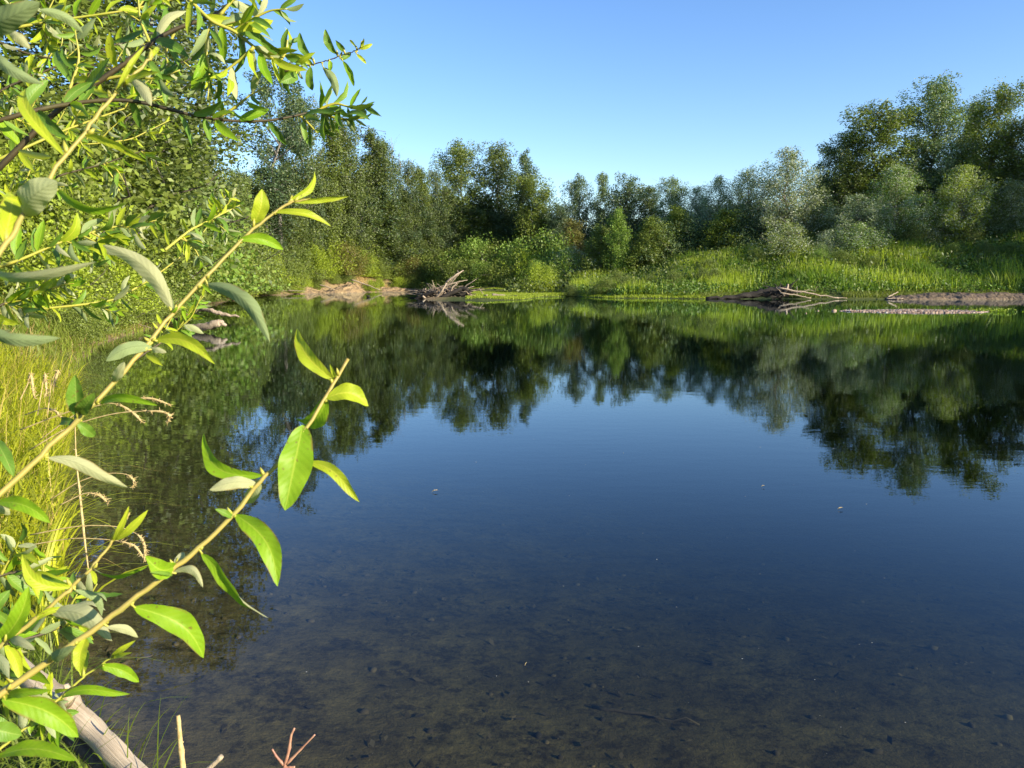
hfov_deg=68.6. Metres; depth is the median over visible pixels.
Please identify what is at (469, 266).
bramble bush
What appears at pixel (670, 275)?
bramble bush
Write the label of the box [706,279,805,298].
fallen tree
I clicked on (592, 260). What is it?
willow bush
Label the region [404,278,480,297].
root wad
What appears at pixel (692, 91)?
sky
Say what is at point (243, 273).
bramble bush
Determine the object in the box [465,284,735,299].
shore grass
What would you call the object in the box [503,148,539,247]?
ivy clad tree
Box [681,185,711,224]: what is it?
willow tree
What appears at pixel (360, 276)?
dry grass
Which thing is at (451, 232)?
broadleaf tree
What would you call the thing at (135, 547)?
grass stalk
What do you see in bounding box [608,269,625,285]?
bramble bush
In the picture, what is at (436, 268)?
bramble bush
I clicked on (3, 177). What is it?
bramble bush
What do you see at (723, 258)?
bramble bush
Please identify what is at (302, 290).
bramble bush
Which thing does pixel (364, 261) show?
bramble bush
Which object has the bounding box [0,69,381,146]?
willow branch
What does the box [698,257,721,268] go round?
bramble bush
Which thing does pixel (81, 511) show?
grass stalk
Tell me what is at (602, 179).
ivy clad tree
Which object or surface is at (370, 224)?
broadleaf tree
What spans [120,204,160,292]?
bramble bush
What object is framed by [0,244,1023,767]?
ground
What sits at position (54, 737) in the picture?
willow branch
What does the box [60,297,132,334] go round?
bramble bush
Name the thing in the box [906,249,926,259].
bramble bush
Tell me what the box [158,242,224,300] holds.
bramble bush
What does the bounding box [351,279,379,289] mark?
dead branch
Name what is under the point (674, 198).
broadleaf tree
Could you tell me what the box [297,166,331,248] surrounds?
broadleaf tree
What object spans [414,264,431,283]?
bramble bush
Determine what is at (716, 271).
bramble bush
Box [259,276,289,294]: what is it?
bramble bush
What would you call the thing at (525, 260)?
bramble bush
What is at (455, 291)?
driftwood log
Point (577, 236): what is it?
young tree
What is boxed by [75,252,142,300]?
bramble bush
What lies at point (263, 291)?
bramble bush
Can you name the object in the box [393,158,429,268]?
cottonwood tree
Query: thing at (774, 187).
willow tree
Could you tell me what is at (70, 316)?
bramble bush
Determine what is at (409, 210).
cottonwood tree
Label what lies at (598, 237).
young tree
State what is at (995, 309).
water weeds
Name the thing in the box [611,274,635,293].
bramble bush
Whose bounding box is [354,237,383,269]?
bramble bush
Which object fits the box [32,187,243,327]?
willow branch
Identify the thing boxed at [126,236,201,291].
bramble bush
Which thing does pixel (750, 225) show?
willow bush
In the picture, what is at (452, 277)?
driftwood log
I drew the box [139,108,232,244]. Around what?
broadleaf tree
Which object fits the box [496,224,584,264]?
bramble bush
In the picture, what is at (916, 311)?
gravel bar
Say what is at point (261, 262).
bramble bush
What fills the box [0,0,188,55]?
willow branch
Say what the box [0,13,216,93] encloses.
willow branch
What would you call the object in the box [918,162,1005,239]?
willow tree
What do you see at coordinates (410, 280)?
bramble bush
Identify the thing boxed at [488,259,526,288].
bramble bush
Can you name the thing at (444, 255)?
bramble bush
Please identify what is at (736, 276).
flowering stalks
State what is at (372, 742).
sunken leaf litter
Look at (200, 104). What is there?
cottonwood tree
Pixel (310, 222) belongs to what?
ivy clad tree
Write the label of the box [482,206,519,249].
cottonwood tree
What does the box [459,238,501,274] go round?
bramble bush
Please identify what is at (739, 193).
willow tree
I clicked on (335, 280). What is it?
bramble bush
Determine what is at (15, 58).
cottonwood tree
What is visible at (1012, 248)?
bramble bush
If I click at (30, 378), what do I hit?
grass stalk
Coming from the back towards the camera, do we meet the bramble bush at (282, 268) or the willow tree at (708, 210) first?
the willow tree at (708, 210)
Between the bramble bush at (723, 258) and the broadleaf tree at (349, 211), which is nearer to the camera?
the bramble bush at (723, 258)
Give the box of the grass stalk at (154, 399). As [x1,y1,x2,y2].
[40,395,171,439]
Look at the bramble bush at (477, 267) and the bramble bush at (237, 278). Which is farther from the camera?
the bramble bush at (477, 267)
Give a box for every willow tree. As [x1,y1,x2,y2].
[195,162,230,248]
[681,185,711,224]
[685,173,736,225]
[715,165,776,224]
[743,145,847,244]
[819,192,894,245]
[854,163,945,242]
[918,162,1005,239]
[967,177,1023,235]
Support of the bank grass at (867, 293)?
on the ground at (662, 444)
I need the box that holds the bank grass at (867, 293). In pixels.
[700,287,1023,297]
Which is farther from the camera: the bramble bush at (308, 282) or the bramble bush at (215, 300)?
the bramble bush at (308, 282)
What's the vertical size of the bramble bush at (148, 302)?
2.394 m
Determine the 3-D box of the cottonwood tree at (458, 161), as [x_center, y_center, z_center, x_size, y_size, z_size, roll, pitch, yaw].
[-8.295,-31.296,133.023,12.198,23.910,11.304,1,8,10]
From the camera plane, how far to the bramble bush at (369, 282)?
113.76 m
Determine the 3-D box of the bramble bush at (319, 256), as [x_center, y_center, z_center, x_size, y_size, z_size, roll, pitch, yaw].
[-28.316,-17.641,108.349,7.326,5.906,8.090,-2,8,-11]
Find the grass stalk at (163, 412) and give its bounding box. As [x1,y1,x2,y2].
[30,407,173,449]
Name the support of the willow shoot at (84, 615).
on the ground at (662, 444)
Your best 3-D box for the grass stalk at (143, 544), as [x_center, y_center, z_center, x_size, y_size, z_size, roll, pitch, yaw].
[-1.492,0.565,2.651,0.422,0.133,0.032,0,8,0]
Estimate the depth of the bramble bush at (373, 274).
116.96 m
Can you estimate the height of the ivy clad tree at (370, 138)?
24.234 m
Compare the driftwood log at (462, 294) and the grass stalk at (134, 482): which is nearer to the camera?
the grass stalk at (134, 482)
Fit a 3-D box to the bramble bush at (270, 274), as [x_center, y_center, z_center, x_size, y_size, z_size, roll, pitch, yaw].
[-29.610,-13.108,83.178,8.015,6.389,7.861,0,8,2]
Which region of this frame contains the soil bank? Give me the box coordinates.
[885,291,1023,299]
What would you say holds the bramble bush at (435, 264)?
on the ground at (662, 444)
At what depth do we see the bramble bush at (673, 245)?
99.56 m
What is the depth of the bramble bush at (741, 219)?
96.44 m
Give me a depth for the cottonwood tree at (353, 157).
115.60 m
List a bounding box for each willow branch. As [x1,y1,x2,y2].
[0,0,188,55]
[0,0,234,170]
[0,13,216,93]
[0,14,174,114]
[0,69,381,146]
[0,75,170,173]
[0,91,172,155]
[0,150,170,203]
[0,201,166,295]
[0,245,86,342]
[0,523,70,604]
[0,568,121,686]
[0,650,78,746]
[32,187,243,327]
[136,288,211,365]
[164,200,242,270]
[180,0,315,99]
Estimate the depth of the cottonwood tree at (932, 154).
94.67 m
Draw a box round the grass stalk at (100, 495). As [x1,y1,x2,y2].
[60,492,111,504]
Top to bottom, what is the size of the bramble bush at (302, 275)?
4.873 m
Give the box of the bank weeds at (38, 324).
[0,275,320,358]
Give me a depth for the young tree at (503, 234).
129.75 m
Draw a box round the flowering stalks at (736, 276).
[568,228,1023,295]
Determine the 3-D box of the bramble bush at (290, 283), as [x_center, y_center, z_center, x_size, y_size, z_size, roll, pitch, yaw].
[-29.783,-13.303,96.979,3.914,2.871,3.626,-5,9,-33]
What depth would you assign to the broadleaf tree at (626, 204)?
116.18 m
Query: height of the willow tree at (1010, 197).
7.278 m
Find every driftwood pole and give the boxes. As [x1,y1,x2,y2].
[778,287,837,297]
[780,292,808,297]
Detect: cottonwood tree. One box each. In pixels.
[0,0,261,253]
[56,0,274,248]
[204,53,316,258]
[224,167,263,231]
[267,85,336,271]
[319,112,380,253]
[380,197,418,274]
[388,187,430,260]
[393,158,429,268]
[408,210,445,266]
[430,137,491,250]
[460,139,520,252]
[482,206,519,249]
[503,171,564,252]
[807,131,876,225]
[818,98,929,216]
[883,69,989,213]
[946,76,1023,215]
[977,116,1023,221]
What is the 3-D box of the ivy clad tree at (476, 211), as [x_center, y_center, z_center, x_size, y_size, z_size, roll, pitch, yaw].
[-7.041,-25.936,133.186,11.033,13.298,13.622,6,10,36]
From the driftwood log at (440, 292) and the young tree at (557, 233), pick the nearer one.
the driftwood log at (440, 292)
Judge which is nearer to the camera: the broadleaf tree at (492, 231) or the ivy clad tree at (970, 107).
the ivy clad tree at (970, 107)
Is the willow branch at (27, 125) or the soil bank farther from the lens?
the soil bank
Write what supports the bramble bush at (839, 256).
on the ground at (662, 444)
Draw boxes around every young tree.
[228,179,274,276]
[272,203,318,267]
[310,224,341,256]
[492,216,513,252]
[543,230,575,258]
[559,217,588,266]
[575,223,613,272]
[601,207,634,271]
[624,215,675,268]
[659,204,694,250]
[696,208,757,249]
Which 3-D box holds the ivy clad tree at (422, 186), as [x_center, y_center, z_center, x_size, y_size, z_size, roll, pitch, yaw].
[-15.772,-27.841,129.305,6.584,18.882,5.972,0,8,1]
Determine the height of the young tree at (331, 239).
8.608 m
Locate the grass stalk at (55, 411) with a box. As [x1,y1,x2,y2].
[25,407,61,417]
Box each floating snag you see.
[192,319,226,330]
[195,308,238,317]
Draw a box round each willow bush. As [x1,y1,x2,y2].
[545,249,587,280]
[546,244,594,281]
[578,245,608,273]
[682,215,733,247]
[727,203,772,241]
[747,216,814,254]
[751,194,820,242]
[806,226,850,252]
[824,220,899,254]
[897,197,948,235]
[915,199,952,237]
[920,227,950,244]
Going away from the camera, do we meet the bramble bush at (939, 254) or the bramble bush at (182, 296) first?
the bramble bush at (182, 296)
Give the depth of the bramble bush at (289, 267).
97.15 m
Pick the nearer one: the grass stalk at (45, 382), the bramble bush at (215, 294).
the grass stalk at (45, 382)
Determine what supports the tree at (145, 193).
on the ground at (662, 444)
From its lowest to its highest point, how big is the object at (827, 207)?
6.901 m
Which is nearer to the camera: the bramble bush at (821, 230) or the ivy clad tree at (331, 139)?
the bramble bush at (821, 230)
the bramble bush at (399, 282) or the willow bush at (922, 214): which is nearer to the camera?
the willow bush at (922, 214)
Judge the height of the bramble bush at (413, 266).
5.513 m
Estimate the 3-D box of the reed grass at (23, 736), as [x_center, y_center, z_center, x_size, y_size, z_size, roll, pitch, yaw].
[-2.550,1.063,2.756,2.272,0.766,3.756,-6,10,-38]
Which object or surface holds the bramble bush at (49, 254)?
on the ground at (662, 444)
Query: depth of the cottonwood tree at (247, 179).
92.29 m
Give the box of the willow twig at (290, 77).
[280,29,371,95]
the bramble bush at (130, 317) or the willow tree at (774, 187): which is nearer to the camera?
the bramble bush at (130, 317)
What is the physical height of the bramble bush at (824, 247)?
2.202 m
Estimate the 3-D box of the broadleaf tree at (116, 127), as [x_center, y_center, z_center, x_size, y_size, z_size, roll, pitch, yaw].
[-20.448,-9.062,36.743,8.361,8.088,8.413,6,10,35]
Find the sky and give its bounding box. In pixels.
[0,0,1023,232]
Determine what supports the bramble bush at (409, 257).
on the ground at (662, 444)
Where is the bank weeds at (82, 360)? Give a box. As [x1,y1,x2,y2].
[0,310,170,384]
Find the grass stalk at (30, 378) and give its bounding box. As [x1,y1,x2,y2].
[19,373,38,399]
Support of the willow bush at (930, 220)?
on the ground at (662, 444)
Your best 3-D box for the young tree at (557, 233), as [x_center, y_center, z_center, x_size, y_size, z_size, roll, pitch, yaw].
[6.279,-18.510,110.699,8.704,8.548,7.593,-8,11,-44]
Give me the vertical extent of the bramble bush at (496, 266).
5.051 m
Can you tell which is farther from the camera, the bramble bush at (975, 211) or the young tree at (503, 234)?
the young tree at (503, 234)
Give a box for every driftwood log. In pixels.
[414,290,436,298]
[435,283,446,296]
[440,287,468,296]
[446,270,463,282]
[449,291,469,296]
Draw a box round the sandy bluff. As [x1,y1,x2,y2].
[298,281,415,293]
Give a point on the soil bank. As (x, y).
(991, 295)
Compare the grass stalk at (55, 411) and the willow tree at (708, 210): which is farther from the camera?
the willow tree at (708, 210)
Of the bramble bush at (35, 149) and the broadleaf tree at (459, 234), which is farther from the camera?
the broadleaf tree at (459, 234)
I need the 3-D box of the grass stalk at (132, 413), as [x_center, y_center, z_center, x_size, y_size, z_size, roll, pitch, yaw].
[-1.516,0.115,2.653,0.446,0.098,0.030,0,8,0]
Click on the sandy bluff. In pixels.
(349, 287)
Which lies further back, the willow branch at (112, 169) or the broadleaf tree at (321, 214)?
the broadleaf tree at (321, 214)
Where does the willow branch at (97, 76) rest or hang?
on the ground at (662, 444)
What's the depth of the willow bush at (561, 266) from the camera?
105.47 m
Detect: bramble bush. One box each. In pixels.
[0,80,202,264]
[0,139,141,285]
[0,140,118,267]
[0,142,127,280]
[0,161,168,288]
[0,219,152,317]
[0,239,68,303]
[0,250,79,302]
[1,131,102,187]
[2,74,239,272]
[39,301,124,342]
[48,164,153,290]
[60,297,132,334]
[63,257,133,308]
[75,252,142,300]
[87,259,165,312]
[92,279,157,325]
[96,171,175,234]
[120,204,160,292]
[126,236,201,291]
[131,295,164,322]
[135,206,233,301]
[136,272,164,314]
[147,286,184,319]
[150,148,270,282]
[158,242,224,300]
[160,294,193,321]
[161,265,201,314]
[165,279,184,311]
[171,185,289,292]
[179,241,227,300]
[202,297,230,301]
[206,261,264,299]
[217,220,281,288]
[228,256,263,291]
[229,250,271,293]
[236,214,286,280]
[238,239,281,288]
[243,248,285,287]
[256,244,291,290]
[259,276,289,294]
[263,245,294,288]
[265,244,307,287]
[277,240,330,279]
[278,255,310,284]
[282,272,296,289]
[287,274,308,292]
[289,251,314,274]
[299,274,313,287]
[308,241,341,278]
[310,276,325,287]
[313,241,361,274]
[315,232,345,270]
[323,231,377,267]
[325,240,373,276]
[327,272,342,283]
[339,270,357,282]
[349,247,377,273]
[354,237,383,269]
[356,249,383,276]
[361,279,381,291]
[366,236,401,270]
[369,258,392,278]
[375,278,386,286]
[387,236,439,276]
[387,276,408,287]
[389,257,427,281]
[390,237,440,274]
[390,262,409,282]
[403,273,424,288]
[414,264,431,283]
[418,244,468,285]
[419,259,470,289]
[426,231,496,285]
[426,252,445,277]
[428,247,465,275]
[431,257,480,288]
[452,256,489,287]
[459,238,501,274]
[461,259,502,287]
[470,257,518,287]
[471,246,509,264]
[475,235,537,285]
[488,229,562,285]
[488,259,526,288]
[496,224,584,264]
[498,249,538,285]
[509,256,550,285]
[513,259,562,292]
[533,254,558,285]
[534,242,574,264]
[544,249,584,284]
[560,283,581,295]
[587,277,615,294]
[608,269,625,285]
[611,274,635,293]
[626,213,698,260]
[638,274,660,286]
[654,226,697,257]
[662,269,681,287]
[664,211,714,251]
[692,266,715,280]
[697,221,749,246]
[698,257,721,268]
[707,267,729,278]
[708,200,780,245]
[713,255,733,262]
[734,267,747,275]
[744,246,769,262]
[773,237,798,256]
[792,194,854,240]
[806,217,848,241]
[807,246,832,262]
[811,242,833,257]
[825,248,861,267]
[862,254,884,267]
[886,222,939,246]
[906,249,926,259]
[926,251,947,263]
[940,241,966,258]
[944,192,999,229]
[954,221,985,244]
[995,240,1023,257]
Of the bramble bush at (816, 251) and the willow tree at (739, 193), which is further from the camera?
the willow tree at (739, 193)
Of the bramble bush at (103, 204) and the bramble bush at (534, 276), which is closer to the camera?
the bramble bush at (103, 204)
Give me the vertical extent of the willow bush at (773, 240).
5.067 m
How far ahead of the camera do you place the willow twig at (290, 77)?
1.20 m
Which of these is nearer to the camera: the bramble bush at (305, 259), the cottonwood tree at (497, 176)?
the bramble bush at (305, 259)
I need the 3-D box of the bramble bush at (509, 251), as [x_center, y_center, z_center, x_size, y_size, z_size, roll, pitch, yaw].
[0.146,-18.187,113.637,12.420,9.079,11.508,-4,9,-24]
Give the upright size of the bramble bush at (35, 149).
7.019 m
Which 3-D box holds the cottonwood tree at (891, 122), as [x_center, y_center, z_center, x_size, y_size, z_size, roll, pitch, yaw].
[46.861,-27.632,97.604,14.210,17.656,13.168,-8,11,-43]
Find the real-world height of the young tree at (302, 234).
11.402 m
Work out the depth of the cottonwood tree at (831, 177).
96.41 m
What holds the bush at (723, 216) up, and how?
on the ground at (662, 444)
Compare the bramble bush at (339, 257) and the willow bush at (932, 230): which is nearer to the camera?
the willow bush at (932, 230)
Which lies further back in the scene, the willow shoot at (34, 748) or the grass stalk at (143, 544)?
the grass stalk at (143, 544)
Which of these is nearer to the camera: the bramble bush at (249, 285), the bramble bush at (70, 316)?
the bramble bush at (70, 316)
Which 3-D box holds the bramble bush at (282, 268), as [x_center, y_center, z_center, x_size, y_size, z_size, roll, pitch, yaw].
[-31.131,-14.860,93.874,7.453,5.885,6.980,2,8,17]
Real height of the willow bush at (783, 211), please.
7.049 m
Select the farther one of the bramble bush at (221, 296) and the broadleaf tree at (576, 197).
the broadleaf tree at (576, 197)
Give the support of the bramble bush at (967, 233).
on the ground at (662, 444)
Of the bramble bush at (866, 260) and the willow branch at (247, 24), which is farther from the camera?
the bramble bush at (866, 260)
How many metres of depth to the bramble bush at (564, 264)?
103.52 m
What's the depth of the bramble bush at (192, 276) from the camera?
34.89 m
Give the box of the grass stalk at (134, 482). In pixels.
[50,473,136,499]
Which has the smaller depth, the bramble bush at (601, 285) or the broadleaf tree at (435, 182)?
the bramble bush at (601, 285)
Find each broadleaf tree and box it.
[91,111,191,216]
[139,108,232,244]
[204,162,262,264]
[269,164,308,254]
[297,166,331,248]
[308,162,346,250]
[334,170,367,244]
[351,179,385,258]
[364,133,405,259]
[404,207,431,252]
[414,201,452,261]
[423,162,457,253]
[427,183,467,251]
[432,210,470,251]
[449,204,491,251]
[467,202,497,242]
[474,204,500,246]
[543,202,580,247]
[559,173,604,252]
[589,173,654,252]
[646,175,691,223]
[798,173,830,225]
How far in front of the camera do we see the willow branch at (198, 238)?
2.28 m
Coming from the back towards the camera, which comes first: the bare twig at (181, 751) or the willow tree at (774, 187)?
the willow tree at (774, 187)
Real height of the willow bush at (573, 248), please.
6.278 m
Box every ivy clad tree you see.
[242,161,299,261]
[273,180,320,247]
[313,118,355,246]
[339,124,398,272]
[361,175,419,273]
[361,194,402,266]
[413,166,437,244]
[444,202,494,250]
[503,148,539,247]
[506,204,548,247]
[588,171,611,247]
[637,182,661,231]
[942,100,987,200]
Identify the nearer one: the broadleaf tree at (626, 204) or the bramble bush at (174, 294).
the bramble bush at (174, 294)
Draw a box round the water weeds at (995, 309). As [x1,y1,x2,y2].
[948,307,1023,311]
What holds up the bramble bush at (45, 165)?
on the ground at (662, 444)
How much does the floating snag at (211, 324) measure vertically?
0.417 m
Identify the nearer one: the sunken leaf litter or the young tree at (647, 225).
the sunken leaf litter
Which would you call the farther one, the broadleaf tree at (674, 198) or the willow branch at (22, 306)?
the broadleaf tree at (674, 198)
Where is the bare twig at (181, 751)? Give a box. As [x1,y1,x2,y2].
[176,715,185,767]
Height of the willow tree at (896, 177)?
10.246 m
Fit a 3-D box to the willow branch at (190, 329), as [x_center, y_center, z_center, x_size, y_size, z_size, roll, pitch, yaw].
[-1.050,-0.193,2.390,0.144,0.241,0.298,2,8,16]
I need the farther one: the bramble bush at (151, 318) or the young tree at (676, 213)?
the young tree at (676, 213)
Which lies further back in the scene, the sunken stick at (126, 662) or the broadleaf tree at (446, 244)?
the broadleaf tree at (446, 244)
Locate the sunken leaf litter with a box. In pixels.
[94,446,1023,767]
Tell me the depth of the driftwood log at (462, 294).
73.52 m
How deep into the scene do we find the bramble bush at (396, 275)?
122.46 m
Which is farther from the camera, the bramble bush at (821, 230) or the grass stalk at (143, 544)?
the bramble bush at (821, 230)
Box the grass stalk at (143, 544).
[30,525,149,562]
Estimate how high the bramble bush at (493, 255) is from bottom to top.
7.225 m
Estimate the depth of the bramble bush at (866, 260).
81.23 m
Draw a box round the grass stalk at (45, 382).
[37,372,49,414]
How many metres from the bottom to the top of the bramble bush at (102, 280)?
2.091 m
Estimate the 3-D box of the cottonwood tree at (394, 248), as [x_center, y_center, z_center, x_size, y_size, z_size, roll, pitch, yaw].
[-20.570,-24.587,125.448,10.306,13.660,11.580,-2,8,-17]
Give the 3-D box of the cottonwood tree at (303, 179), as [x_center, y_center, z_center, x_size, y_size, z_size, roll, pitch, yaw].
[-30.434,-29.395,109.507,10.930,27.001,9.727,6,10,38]
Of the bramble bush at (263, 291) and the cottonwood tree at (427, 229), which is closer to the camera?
the bramble bush at (263, 291)
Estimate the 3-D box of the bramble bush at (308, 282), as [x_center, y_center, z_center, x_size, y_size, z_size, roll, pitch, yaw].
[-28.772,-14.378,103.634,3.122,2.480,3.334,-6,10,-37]
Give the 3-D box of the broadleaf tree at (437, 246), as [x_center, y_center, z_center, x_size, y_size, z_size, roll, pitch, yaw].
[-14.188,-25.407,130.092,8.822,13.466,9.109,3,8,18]
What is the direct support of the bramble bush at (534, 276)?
on the ground at (662, 444)
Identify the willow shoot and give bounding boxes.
[0,0,159,345]
[0,172,347,522]
[0,329,367,741]
[0,507,147,649]
[0,641,138,760]
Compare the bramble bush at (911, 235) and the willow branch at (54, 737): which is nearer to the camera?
the willow branch at (54, 737)
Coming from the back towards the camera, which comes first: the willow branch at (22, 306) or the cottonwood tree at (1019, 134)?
the cottonwood tree at (1019, 134)
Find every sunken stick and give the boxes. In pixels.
[121,654,152,664]
[592,705,699,724]
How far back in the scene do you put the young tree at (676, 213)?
100.83 m
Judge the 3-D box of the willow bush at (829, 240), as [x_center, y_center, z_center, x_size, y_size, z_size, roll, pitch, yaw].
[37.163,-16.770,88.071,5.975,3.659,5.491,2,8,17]
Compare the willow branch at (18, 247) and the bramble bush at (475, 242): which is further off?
the bramble bush at (475, 242)
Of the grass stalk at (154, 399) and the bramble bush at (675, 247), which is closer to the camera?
the grass stalk at (154, 399)
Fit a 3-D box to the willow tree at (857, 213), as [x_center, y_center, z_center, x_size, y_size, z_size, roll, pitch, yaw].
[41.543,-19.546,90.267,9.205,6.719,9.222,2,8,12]
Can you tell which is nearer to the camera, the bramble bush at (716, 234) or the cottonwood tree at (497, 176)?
the bramble bush at (716, 234)
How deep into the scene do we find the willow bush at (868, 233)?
85.79 m
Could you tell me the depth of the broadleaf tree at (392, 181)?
122.33 m
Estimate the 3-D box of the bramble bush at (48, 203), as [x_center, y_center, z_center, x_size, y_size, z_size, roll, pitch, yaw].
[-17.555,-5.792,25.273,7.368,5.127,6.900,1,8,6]
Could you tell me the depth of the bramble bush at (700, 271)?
80.59 m
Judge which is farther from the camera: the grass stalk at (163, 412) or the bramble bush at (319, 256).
the bramble bush at (319, 256)
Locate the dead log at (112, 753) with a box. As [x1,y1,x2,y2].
[20,656,147,767]
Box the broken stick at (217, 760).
[206,754,223,767]
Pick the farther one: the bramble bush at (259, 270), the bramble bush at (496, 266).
the bramble bush at (496, 266)
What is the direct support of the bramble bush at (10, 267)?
on the ground at (662, 444)
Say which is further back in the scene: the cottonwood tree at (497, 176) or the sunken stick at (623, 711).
the cottonwood tree at (497, 176)
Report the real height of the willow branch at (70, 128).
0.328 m
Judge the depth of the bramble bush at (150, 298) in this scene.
29.20 m
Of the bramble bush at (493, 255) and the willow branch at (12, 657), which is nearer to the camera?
the willow branch at (12, 657)
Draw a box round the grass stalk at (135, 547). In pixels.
[36,538,145,561]
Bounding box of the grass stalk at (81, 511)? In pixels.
[73,427,88,570]
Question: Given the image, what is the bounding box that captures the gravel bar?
[840,309,989,312]
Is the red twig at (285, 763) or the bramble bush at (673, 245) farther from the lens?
the bramble bush at (673, 245)
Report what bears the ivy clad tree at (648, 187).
on the ground at (662, 444)
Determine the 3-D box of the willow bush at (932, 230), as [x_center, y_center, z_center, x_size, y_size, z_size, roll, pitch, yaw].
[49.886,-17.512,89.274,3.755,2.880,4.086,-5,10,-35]
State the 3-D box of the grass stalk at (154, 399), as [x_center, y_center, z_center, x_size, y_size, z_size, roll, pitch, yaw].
[-1.516,0.125,2.805,0.496,0.168,0.027,0,8,-1]
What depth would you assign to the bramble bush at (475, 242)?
116.87 m
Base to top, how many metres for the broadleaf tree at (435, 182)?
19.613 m
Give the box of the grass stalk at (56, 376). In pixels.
[47,370,60,414]
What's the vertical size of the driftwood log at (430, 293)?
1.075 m
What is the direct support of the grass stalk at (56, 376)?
on the ground at (662, 444)
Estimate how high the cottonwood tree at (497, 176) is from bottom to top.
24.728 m
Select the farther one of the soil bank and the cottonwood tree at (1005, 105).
the cottonwood tree at (1005, 105)
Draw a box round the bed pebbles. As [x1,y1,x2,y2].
[172,485,1023,766]
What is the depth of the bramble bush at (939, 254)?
81.00 m
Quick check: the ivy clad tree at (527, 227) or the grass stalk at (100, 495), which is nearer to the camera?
the grass stalk at (100, 495)
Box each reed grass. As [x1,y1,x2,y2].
[0,343,180,648]
[0,559,195,767]
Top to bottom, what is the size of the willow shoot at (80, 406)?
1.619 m
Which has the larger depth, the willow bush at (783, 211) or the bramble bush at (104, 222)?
the willow bush at (783, 211)
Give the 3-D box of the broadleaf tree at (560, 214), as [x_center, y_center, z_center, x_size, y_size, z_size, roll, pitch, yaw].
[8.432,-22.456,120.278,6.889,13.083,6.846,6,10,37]
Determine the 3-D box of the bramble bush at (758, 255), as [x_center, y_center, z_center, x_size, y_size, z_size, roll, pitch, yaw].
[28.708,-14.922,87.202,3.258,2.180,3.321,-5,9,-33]
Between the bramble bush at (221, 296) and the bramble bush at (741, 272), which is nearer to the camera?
the bramble bush at (221, 296)
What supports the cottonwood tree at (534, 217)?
on the ground at (662, 444)
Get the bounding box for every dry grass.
[0,275,428,346]
[0,306,155,383]
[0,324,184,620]
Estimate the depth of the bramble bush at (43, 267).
22.00 m
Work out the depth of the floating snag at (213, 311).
27.37 m
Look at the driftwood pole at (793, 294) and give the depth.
70.76 m
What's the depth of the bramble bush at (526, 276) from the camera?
104.79 m
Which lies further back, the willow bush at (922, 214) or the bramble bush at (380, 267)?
the bramble bush at (380, 267)
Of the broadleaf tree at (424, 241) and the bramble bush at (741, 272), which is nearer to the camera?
the bramble bush at (741, 272)
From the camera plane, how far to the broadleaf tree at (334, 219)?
112.92 m
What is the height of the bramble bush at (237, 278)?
8.469 m
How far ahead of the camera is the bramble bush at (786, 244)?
87.35 m
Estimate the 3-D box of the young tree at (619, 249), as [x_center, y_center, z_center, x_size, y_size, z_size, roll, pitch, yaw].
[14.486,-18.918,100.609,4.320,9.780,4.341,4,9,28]
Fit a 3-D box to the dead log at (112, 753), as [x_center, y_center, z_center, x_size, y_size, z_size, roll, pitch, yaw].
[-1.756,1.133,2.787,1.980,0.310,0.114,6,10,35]
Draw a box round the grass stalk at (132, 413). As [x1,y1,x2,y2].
[20,403,145,429]
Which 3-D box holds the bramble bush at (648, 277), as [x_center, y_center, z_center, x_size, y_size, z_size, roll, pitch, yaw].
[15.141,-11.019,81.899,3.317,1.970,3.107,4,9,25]
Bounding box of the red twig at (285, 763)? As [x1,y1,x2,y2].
[271,727,314,767]
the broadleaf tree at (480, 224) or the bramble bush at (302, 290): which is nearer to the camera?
the bramble bush at (302, 290)
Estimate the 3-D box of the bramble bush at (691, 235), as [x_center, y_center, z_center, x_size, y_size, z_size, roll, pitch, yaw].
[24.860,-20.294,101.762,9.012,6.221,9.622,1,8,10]
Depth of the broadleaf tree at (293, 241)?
104.02 m
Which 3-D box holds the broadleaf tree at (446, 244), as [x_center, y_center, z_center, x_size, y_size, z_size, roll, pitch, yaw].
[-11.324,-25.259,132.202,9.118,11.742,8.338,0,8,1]
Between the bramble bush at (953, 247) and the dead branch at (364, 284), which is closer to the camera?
the bramble bush at (953, 247)
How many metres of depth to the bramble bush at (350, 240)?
116.19 m
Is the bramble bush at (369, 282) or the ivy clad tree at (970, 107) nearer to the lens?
the ivy clad tree at (970, 107)
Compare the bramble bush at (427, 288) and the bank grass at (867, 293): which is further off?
the bramble bush at (427, 288)
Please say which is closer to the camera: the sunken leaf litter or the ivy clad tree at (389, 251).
the sunken leaf litter
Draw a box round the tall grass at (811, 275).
[568,228,1023,293]
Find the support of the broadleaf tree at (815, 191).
on the ground at (662, 444)
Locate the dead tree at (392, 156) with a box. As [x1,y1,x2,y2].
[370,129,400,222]

